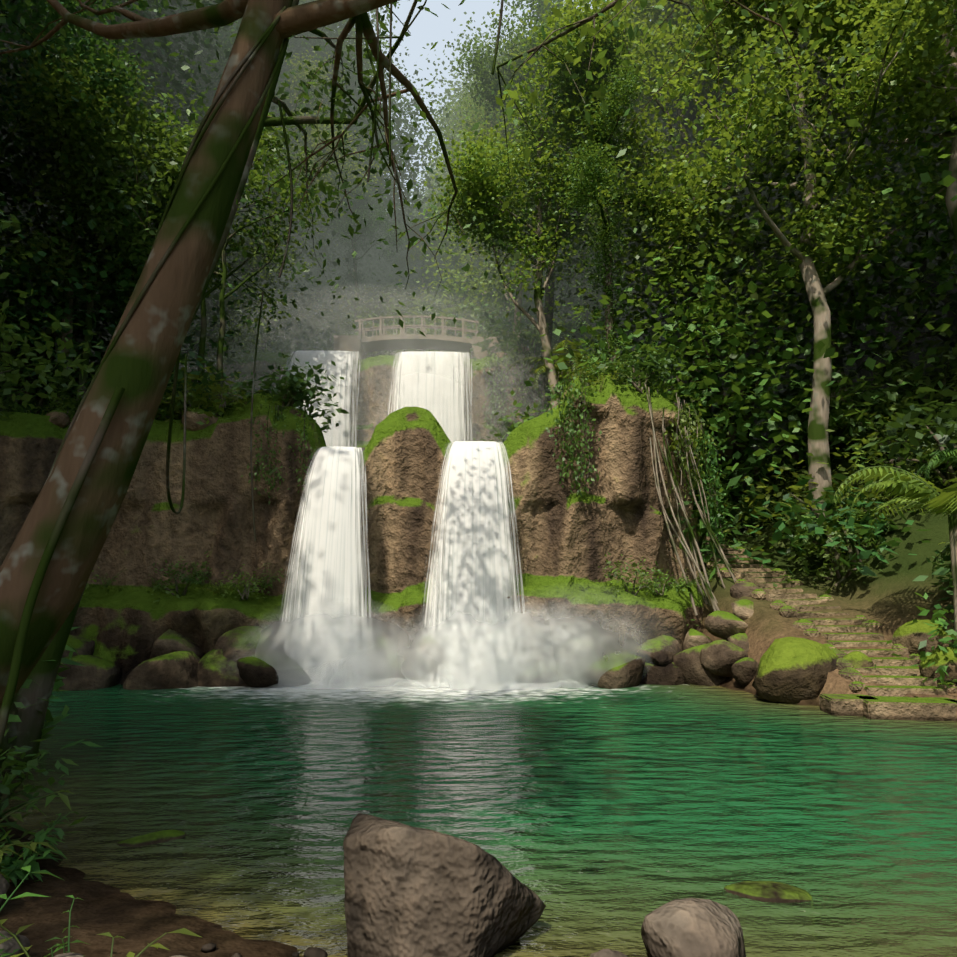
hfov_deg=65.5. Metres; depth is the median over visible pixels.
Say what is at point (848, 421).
bush
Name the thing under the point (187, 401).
rim bush
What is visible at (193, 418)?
rim rock
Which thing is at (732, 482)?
bush
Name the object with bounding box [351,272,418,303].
bush
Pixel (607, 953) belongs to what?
boulder
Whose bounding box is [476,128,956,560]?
bush
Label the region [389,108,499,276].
bush
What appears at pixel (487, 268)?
bush
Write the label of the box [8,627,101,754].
bush
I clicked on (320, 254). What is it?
bush
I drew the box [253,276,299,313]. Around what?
bush
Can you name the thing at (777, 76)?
tree
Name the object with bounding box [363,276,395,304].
bush
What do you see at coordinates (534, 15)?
tree
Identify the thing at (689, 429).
creeper
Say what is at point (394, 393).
waterfall
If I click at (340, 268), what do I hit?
bush
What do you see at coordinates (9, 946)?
shore rock
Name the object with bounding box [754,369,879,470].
bush
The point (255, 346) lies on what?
bush
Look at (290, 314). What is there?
bush
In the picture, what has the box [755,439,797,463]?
bush
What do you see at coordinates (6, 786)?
bush
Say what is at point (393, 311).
bush
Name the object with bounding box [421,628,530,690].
mist
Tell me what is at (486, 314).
bush
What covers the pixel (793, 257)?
bush
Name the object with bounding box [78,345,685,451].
cliff
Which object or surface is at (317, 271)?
tree
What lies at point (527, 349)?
rim rock
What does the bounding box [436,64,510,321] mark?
tree
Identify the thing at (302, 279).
bush
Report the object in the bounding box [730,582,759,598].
bank rock
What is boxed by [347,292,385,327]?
bush
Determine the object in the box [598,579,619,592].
ledge bush
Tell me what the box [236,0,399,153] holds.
tree
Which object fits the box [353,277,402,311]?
bush
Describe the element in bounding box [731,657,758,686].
bank rock
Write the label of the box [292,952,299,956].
pebble
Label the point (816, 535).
bush
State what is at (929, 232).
bush
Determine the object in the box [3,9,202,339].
tree
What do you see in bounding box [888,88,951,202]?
tree
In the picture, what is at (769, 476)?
bush
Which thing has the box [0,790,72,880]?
fern
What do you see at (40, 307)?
bush
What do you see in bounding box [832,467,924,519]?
bush
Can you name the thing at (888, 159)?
bush
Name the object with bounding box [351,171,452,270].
bush
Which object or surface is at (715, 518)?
creeper
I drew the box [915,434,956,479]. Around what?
palm
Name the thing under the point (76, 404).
rim bush
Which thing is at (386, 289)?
bush
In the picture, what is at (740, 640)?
bank rock
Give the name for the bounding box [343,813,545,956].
boulder
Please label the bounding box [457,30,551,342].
tree
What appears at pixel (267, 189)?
tree
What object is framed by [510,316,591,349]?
bush
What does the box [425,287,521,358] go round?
bush
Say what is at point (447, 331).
bush
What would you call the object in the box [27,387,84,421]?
rim bush
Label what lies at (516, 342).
rim bush
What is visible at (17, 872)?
fern
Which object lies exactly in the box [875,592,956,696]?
bush
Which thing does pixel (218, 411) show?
rim bush
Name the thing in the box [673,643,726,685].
cliff foot rock
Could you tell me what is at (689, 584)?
ledge bush
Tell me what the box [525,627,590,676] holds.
mist
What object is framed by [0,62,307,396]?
bush
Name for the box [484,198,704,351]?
tree
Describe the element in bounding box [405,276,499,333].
bush
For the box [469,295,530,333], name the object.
bush
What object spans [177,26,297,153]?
bush
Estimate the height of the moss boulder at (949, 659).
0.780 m
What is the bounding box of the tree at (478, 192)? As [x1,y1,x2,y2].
[414,0,647,410]
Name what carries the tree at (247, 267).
on the ground
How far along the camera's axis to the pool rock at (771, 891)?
5.17 m
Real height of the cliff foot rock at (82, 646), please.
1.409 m
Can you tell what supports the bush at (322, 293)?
on the ground
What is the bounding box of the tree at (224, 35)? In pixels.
[171,0,289,71]
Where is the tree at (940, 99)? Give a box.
[635,0,956,245]
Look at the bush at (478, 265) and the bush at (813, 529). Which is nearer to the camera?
the bush at (813, 529)
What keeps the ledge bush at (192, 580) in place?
on the cliff at (561, 542)
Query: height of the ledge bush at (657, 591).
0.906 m
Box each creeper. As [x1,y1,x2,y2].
[241,403,318,503]
[476,352,541,437]
[482,341,552,407]
[544,369,601,503]
[664,392,728,500]
[679,424,737,562]
[691,465,700,525]
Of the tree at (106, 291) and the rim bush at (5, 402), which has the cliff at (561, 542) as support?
the rim bush at (5, 402)
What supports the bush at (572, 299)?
on the ground
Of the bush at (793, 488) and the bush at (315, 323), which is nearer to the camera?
the bush at (793, 488)
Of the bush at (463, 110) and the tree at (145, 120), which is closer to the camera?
the tree at (145, 120)
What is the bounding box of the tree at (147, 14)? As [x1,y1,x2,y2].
[0,0,177,109]
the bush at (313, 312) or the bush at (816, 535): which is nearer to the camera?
the bush at (816, 535)
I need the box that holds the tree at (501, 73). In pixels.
[496,20,584,314]
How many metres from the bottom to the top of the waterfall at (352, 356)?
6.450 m
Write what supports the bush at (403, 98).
on the ground
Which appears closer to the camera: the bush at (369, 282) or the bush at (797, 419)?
the bush at (797, 419)
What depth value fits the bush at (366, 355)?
37.91 m
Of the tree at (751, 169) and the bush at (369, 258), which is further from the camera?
the bush at (369, 258)
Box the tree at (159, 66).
[6,5,202,110]
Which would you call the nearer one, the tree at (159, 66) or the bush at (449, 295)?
the tree at (159, 66)
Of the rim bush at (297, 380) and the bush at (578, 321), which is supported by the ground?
the bush at (578, 321)
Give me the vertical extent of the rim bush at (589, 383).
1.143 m
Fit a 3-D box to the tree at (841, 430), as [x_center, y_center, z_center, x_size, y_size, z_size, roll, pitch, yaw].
[12.411,-16.599,27.666,14.737,32.200,12.941,-6,-10,35]
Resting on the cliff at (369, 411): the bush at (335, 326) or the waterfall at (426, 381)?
the waterfall at (426, 381)
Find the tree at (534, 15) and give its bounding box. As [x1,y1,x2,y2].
[455,0,661,152]
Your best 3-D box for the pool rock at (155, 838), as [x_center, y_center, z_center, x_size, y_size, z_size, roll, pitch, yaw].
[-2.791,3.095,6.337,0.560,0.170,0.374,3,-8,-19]
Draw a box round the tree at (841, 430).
[650,6,860,442]
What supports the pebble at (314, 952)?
on the ground
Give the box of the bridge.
[333,315,498,360]
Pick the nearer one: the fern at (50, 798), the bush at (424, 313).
the fern at (50, 798)
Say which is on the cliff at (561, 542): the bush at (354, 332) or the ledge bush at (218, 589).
the ledge bush at (218, 589)
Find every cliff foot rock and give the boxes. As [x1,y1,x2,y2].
[53,655,121,689]
[62,635,94,657]
[118,669,132,683]
[123,651,199,689]
[150,629,203,658]
[197,648,246,686]
[215,626,288,661]
[236,653,306,687]
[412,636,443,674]
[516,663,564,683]
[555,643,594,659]
[580,651,645,688]
[630,635,681,666]
[640,662,684,684]
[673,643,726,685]
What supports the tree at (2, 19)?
on the cliff at (561, 542)
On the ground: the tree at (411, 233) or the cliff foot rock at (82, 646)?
the tree at (411, 233)
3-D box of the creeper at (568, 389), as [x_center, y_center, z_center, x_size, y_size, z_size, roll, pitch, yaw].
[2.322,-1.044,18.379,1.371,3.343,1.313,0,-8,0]
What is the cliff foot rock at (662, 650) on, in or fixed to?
on the cliff at (561, 542)
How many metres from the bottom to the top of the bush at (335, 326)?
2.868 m
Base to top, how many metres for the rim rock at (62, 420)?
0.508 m
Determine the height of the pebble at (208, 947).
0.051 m
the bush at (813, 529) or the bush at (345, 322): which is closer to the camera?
the bush at (813, 529)
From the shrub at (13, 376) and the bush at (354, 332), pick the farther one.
the bush at (354, 332)
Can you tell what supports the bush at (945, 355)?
on the ground
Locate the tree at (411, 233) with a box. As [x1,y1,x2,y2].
[382,216,454,306]
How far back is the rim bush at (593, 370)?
20.04 m
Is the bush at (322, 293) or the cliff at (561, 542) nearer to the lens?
the cliff at (561, 542)
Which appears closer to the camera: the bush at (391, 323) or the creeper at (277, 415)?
the creeper at (277, 415)
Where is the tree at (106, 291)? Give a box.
[0,34,186,398]
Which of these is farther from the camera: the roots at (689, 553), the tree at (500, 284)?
the tree at (500, 284)
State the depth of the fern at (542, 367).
26.04 m
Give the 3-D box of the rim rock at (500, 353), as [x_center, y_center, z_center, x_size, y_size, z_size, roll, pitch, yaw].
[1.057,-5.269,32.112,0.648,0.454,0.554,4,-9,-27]
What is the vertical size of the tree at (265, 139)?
9.614 m
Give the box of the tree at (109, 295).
[82,236,196,340]
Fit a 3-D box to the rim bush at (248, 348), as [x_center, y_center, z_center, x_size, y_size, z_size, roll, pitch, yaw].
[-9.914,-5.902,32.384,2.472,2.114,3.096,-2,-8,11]
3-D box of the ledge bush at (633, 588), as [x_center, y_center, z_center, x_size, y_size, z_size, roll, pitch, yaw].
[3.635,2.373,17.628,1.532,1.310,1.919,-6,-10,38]
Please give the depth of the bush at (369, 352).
38.09 m
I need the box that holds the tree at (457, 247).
[427,153,484,314]
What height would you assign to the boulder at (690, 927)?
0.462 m
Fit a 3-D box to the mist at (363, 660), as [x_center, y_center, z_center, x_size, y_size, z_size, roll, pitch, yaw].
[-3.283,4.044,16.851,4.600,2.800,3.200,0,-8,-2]
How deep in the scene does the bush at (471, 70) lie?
60.50 m
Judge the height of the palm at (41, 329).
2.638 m
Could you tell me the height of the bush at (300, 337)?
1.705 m
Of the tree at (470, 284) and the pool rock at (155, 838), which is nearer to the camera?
the pool rock at (155, 838)
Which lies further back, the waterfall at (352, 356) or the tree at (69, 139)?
the waterfall at (352, 356)
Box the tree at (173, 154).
[79,107,260,419]
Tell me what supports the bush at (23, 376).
on the ground
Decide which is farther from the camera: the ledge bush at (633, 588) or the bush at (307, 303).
the bush at (307, 303)
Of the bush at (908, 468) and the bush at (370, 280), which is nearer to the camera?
the bush at (908, 468)
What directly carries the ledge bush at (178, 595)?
on the cliff at (561, 542)
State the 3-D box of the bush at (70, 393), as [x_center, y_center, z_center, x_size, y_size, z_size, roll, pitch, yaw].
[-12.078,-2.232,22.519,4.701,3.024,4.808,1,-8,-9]
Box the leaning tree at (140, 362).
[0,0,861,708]
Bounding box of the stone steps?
[698,531,956,720]
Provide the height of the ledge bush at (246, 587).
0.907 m
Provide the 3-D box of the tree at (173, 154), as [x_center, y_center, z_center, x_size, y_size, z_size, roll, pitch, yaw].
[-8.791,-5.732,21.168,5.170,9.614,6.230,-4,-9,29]
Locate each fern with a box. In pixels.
[0,722,59,835]
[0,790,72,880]
[0,812,78,886]
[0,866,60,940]
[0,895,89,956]
[0,919,200,956]
[96,932,124,956]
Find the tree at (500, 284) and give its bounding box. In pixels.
[429,79,753,352]
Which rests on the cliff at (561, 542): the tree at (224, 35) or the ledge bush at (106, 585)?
the ledge bush at (106, 585)
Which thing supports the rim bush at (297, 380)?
on the cliff at (561, 542)
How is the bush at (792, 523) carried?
on the ground
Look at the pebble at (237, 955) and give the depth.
4.20 m
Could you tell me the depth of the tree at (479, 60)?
31.53 m
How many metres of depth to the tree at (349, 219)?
46.85 m
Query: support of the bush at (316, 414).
on the ground
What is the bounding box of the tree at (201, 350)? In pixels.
[118,98,329,392]
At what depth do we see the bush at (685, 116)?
31.08 m
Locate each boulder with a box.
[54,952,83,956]
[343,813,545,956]
[589,949,627,956]
[641,898,745,956]
[752,637,838,703]
[843,651,873,666]
[892,620,951,654]
[919,647,956,684]
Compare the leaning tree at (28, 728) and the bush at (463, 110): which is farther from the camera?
the bush at (463, 110)
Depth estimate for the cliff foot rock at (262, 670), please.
15.47 m
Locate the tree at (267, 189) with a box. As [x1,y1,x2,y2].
[161,37,341,351]
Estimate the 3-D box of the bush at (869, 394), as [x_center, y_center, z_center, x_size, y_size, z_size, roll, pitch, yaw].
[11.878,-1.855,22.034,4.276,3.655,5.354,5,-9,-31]
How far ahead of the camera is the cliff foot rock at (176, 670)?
15.38 m
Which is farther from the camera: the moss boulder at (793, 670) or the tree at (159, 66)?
the tree at (159, 66)
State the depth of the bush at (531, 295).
38.88 m
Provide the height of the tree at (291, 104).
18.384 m
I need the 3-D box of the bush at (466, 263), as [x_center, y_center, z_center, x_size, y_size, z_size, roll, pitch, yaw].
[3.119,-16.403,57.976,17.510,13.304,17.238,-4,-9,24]
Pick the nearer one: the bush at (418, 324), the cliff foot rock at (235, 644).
the cliff foot rock at (235, 644)
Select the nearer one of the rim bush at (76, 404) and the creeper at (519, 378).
the rim bush at (76, 404)
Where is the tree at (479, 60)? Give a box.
[436,0,679,411]
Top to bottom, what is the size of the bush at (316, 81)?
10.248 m
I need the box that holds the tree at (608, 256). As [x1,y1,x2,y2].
[535,12,691,382]
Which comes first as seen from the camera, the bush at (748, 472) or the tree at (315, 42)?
the bush at (748, 472)
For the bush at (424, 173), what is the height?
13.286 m
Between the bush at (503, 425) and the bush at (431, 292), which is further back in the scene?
the bush at (431, 292)
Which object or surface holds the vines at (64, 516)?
attached to the leaning tree at (140, 362)
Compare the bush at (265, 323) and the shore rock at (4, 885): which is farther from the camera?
the bush at (265, 323)
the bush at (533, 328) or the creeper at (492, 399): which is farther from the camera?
the bush at (533, 328)
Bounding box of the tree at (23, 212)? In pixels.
[0,0,165,407]
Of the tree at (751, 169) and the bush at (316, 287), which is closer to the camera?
the tree at (751, 169)
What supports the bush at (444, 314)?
on the ground
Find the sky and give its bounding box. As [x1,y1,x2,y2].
[334,0,663,197]
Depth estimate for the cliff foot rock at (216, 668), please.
15.93 m
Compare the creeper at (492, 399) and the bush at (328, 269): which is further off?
the bush at (328, 269)
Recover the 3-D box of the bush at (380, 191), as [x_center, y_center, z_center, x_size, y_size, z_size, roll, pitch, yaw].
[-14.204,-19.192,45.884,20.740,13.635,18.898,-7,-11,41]
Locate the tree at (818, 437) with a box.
[527,0,956,550]
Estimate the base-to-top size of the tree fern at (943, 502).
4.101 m
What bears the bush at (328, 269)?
on the ground
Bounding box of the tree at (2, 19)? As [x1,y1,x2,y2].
[0,17,5,22]
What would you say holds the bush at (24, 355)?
on the ground
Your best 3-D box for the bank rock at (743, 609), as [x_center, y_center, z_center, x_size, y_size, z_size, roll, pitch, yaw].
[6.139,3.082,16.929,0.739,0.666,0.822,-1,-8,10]
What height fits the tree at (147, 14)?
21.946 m
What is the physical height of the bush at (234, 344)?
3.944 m
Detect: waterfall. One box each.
[284,446,370,683]
[287,352,359,446]
[289,350,357,446]
[388,352,471,436]
[395,351,469,443]
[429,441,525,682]
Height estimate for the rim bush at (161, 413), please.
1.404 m
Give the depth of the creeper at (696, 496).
22.59 m
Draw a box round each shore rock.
[0,873,9,904]
[0,930,29,956]
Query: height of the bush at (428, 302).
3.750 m
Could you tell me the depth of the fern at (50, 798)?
5.77 m
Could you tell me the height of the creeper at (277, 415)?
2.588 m
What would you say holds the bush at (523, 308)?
on the ground
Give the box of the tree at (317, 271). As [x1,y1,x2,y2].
[298,173,362,310]
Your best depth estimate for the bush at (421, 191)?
83.43 m
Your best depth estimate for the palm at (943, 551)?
14.71 m
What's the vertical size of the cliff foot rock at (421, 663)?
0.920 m
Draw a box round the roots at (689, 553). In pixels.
[645,384,735,614]
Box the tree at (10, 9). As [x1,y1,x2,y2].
[0,0,168,115]
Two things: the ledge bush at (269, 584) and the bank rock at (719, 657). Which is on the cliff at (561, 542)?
the ledge bush at (269, 584)
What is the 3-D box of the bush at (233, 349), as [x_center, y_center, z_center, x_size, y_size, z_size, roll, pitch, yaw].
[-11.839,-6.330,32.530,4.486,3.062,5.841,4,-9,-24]
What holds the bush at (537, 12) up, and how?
on the ground
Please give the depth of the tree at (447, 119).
58.61 m
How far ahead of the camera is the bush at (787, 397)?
24.19 m
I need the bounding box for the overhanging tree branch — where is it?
[465,0,774,209]
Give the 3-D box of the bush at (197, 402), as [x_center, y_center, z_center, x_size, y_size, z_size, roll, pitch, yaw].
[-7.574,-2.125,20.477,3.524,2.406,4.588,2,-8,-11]
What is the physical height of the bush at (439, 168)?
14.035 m
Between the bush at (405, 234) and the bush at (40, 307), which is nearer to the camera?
the bush at (40, 307)
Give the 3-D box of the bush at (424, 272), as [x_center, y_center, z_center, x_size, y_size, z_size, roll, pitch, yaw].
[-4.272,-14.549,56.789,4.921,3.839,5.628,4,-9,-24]
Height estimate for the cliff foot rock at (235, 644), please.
1.334 m
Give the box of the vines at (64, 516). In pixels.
[0,0,503,748]
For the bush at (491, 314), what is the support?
on the ground
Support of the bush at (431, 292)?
on the ground
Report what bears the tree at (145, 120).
on the ground
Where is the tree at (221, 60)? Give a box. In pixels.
[142,0,289,128]
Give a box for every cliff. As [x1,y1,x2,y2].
[0,371,704,679]
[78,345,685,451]
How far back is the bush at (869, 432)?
21.12 m
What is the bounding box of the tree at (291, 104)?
[241,41,415,344]
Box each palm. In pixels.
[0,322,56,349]
[21,399,47,412]
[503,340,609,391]
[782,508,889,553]
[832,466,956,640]
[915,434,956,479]
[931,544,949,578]
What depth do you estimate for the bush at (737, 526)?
22.58 m
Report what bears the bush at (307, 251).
on the ground
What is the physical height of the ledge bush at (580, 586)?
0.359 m
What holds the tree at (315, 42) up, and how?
on the ground
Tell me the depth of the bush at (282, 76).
35.26 m
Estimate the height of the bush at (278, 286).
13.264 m
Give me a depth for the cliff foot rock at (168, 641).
16.38 m
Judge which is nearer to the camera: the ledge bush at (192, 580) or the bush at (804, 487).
the ledge bush at (192, 580)
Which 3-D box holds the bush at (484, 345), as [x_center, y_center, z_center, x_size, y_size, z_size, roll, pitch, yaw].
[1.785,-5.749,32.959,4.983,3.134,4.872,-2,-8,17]
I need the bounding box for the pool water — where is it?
[0,678,956,956]
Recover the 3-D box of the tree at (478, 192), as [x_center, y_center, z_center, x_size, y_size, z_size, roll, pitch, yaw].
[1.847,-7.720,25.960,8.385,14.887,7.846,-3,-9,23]
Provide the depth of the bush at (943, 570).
14.37 m
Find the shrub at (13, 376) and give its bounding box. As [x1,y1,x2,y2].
[0,193,103,420]
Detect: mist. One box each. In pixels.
[289,628,395,688]
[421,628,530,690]
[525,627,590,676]
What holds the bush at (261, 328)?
on the ground
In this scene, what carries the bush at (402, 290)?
on the ground
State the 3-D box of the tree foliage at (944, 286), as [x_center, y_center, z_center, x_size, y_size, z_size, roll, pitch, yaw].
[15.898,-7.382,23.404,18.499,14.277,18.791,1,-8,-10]
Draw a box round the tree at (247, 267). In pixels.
[100,77,325,369]
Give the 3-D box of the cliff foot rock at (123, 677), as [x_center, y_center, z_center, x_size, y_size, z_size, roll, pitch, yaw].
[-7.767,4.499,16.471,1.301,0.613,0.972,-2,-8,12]
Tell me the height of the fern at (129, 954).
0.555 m
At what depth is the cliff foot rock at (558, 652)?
16.71 m
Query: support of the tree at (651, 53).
on the ground
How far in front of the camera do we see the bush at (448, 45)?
68.90 m
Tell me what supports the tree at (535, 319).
on the ground
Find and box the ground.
[0,315,956,956]
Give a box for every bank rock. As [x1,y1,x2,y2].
[682,628,711,650]
[699,640,747,676]
[704,610,747,638]
[728,633,748,651]
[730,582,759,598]
[731,599,753,619]
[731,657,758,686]
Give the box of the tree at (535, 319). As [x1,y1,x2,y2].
[448,99,567,337]
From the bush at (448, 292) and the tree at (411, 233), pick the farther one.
the tree at (411, 233)
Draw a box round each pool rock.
[116,829,185,846]
[724,881,811,902]
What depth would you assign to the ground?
15.24 m
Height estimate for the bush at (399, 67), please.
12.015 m
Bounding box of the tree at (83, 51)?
[0,0,169,168]
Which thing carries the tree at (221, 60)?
on the ground
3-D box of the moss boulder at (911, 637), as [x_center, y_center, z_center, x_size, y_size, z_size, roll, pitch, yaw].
[8.526,3.142,14.361,0.948,0.826,1.009,-2,-8,16]
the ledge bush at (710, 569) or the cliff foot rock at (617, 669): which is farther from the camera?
the ledge bush at (710, 569)
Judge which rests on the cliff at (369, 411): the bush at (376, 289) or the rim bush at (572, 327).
the rim bush at (572, 327)
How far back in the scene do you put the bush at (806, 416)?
23.21 m
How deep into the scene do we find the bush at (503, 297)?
36.88 m
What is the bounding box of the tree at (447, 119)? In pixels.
[420,48,510,183]
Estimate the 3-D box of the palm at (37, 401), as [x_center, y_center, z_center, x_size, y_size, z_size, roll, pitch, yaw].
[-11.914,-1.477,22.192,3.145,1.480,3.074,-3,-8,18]
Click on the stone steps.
(885, 702)
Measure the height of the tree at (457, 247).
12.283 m
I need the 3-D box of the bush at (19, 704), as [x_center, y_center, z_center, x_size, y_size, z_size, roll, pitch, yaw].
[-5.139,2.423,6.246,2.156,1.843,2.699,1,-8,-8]
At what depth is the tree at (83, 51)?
19.43 m
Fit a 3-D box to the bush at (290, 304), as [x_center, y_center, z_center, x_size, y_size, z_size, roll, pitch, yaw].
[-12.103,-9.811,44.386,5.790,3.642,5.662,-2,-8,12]
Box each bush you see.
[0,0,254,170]
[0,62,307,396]
[0,147,296,412]
[0,297,26,364]
[0,349,97,418]
[0,389,28,412]
[0,702,32,780]
[0,705,87,881]
[1,715,78,781]
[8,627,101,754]
[27,365,98,414]
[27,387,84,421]
[44,379,91,429]
[66,80,353,348]
[82,341,246,419]
[83,567,121,594]
[95,569,125,587]
[119,0,299,136]
[134,551,211,609]
[136,0,348,172]
[144,573,164,585]
[154,401,166,420]
[156,356,263,428]
[156,361,224,423]
[156,365,250,424]
[157,112,336,309]
[171,565,212,585]
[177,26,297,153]
[182,25,311,246]
[182,361,235,410]
[183,314,250,353]
[187,377,248,410]
[194,314,266,352]
[197,577,239,594]
[205,0,379,125]
[206,168,375,331]
[215,564,269,599]
[216,341,286,352]
[217,321,280,353]
[231,319,298,352]
[232,355,343,416]
[233,311,288,350]
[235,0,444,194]
[239,363,349,432]
[241,276,317,326]
[243,563,286,588]
[244,322,309,353]
[246,308,324,350]
[250,300,352,351]
[251,89,406,272]
[252,295,310,337]
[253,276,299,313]
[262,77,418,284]
[269,317,329,353]
[277,24,361,145]
[278,284,338,334]
[279,268,331,302]
[280,269,360,310]
[280,270,324,294]
[281,216,408,297]
[281,267,329,292]
[282,217,344,276]
[283,273,340,297]
[283,323,316,350]
[284,23,449,180]
[284,286,321,327]
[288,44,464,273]
[288,239,373,291]
[292,190,426,287]
[293,310,349,349]
[294,282,348,318]
[300,294,396,354]
[306,324,335,347]
[309,330,339,350]
[318,283,374,308]
[318,298,362,333]
[319,329,384,358]
[326,10,406,129]
[326,173,477,282]
[328,174,418,273]
[330,88,428,261]
[332,24,422,139]
[333,317,403,357]
[334,328,387,354]
[338,293,416,336]
[346,253,419,297]
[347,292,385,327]
[349,266,402,292]
[350,263,433,313]
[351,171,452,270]
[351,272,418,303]
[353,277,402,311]
[354,304,434,356]
[355,293,453,356]
[357,275,420,321]
[359,192,452,275]
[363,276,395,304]
[364,273,437,308]
[364,304,448,355]
[374,184,487,285]
[377,291,455,354]
[384,267,447,302]
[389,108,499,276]
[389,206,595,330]
[391,300,479,352]
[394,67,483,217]
[394,259,456,289]
[397,303,468,350]
[397,309,436,350]
[399,151,438,211]
[402,278,462,308]
[404,283,475,313]
[405,67,466,167]
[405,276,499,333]
[406,152,443,199]
[411,96,465,196]
[411,114,442,204]
[411,123,451,191]
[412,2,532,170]
[423,31,505,167]
[424,16,529,106]
[425,252,528,305]
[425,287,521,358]
[427,81,458,175]
[428,307,472,351]
[429,232,593,331]
[430,221,492,282]
[431,32,497,125]
[433,122,679,332]
[449,320,487,338]
[450,1,671,167]
[452,321,508,358]
[455,278,494,320]
[466,306,570,360]
[467,70,949,387]
[467,302,503,330]
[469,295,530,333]
[471,402,544,442]
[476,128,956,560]
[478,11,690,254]
[483,297,535,344]
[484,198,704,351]
[489,285,568,331]
[491,303,557,345]
[493,387,559,439]
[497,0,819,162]
[500,290,557,331]
[501,331,534,351]
[502,307,570,346]
[509,313,567,349]
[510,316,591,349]
[529,312,574,346]
[545,356,623,395]
[552,305,592,347]
[552,306,645,355]
[569,296,619,348]
[571,350,631,386]
[578,580,590,590]
[581,77,923,414]
[590,351,689,400]
[591,340,686,393]
[594,552,660,597]
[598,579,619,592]
[624,560,696,596]
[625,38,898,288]
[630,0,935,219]
[636,93,956,414]
[643,7,788,165]
[656,40,941,186]
[666,474,765,580]
[669,571,702,588]
[692,431,779,522]
[693,486,772,529]
[698,556,734,584]
[718,479,788,543]
[721,429,903,550]
[726,491,785,529]
[731,0,956,181]
[733,456,799,487]
[743,470,930,576]
[750,454,797,483]
[752,489,814,536]
[753,369,908,457]
[753,429,790,449]
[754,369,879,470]
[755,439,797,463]
[760,513,883,594]
[761,367,882,444]
[772,463,847,503]
[778,492,892,561]
[784,345,956,456]
[795,357,956,478]
[801,120,952,289]
[828,375,946,447]
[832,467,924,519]
[836,408,956,499]
[851,383,956,492]
[859,327,956,413]
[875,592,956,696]
[913,545,954,609]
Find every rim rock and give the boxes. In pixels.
[46,409,70,427]
[181,407,217,430]
[496,351,506,357]
[511,346,528,351]
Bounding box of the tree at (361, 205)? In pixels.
[319,180,410,334]
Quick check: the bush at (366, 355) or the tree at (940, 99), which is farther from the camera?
the bush at (366, 355)
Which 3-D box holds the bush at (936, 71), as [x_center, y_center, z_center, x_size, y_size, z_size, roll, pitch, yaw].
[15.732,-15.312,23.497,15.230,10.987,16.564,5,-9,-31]
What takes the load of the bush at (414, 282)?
on the ground
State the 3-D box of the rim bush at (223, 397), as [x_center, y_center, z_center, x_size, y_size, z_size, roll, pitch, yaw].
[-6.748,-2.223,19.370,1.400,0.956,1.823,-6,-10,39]
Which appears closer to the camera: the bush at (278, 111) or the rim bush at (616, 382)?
the rim bush at (616, 382)
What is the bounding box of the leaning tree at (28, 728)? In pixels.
[0,0,464,767]
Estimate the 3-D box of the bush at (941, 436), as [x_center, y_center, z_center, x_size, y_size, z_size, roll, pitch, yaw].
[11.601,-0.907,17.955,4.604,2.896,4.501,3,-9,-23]
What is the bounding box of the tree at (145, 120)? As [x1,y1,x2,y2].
[0,44,198,408]
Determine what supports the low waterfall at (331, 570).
on the cliff at (561, 542)
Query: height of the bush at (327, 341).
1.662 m
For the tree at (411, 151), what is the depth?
48.37 m
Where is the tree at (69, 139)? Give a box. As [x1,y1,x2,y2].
[0,0,184,412]
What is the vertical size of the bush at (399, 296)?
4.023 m
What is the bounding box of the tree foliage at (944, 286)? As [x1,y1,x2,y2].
[623,15,956,471]
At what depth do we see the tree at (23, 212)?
23.95 m
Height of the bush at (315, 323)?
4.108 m
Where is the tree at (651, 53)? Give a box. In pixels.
[485,0,851,517]
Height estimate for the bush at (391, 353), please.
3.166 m
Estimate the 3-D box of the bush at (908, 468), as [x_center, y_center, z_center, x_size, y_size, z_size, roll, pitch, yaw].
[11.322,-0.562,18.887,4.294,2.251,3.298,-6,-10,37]
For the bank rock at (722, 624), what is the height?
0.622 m
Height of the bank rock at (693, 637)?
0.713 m
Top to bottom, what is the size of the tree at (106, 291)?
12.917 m
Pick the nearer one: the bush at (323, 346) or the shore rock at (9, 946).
the shore rock at (9, 946)
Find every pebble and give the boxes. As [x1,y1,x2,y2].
[200,943,216,952]
[232,953,241,956]
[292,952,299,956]
[304,947,327,956]
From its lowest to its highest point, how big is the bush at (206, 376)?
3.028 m
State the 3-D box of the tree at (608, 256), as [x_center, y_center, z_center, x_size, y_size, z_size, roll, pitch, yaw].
[3.941,-7.862,23.747,4.782,14.450,7.549,-5,-9,30]
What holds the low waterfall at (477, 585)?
on the cliff at (561, 542)
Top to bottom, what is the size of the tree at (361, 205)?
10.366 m
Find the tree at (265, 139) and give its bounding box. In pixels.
[115,115,344,415]
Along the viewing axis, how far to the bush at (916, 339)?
22.71 m
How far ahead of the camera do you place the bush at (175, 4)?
30.59 m
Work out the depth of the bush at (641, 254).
23.99 m
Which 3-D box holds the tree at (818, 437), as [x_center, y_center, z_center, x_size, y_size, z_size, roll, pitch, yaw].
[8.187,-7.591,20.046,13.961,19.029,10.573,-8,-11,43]
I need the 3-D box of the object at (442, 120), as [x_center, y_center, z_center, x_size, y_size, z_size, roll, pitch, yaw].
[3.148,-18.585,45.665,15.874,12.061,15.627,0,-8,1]
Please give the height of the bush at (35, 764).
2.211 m

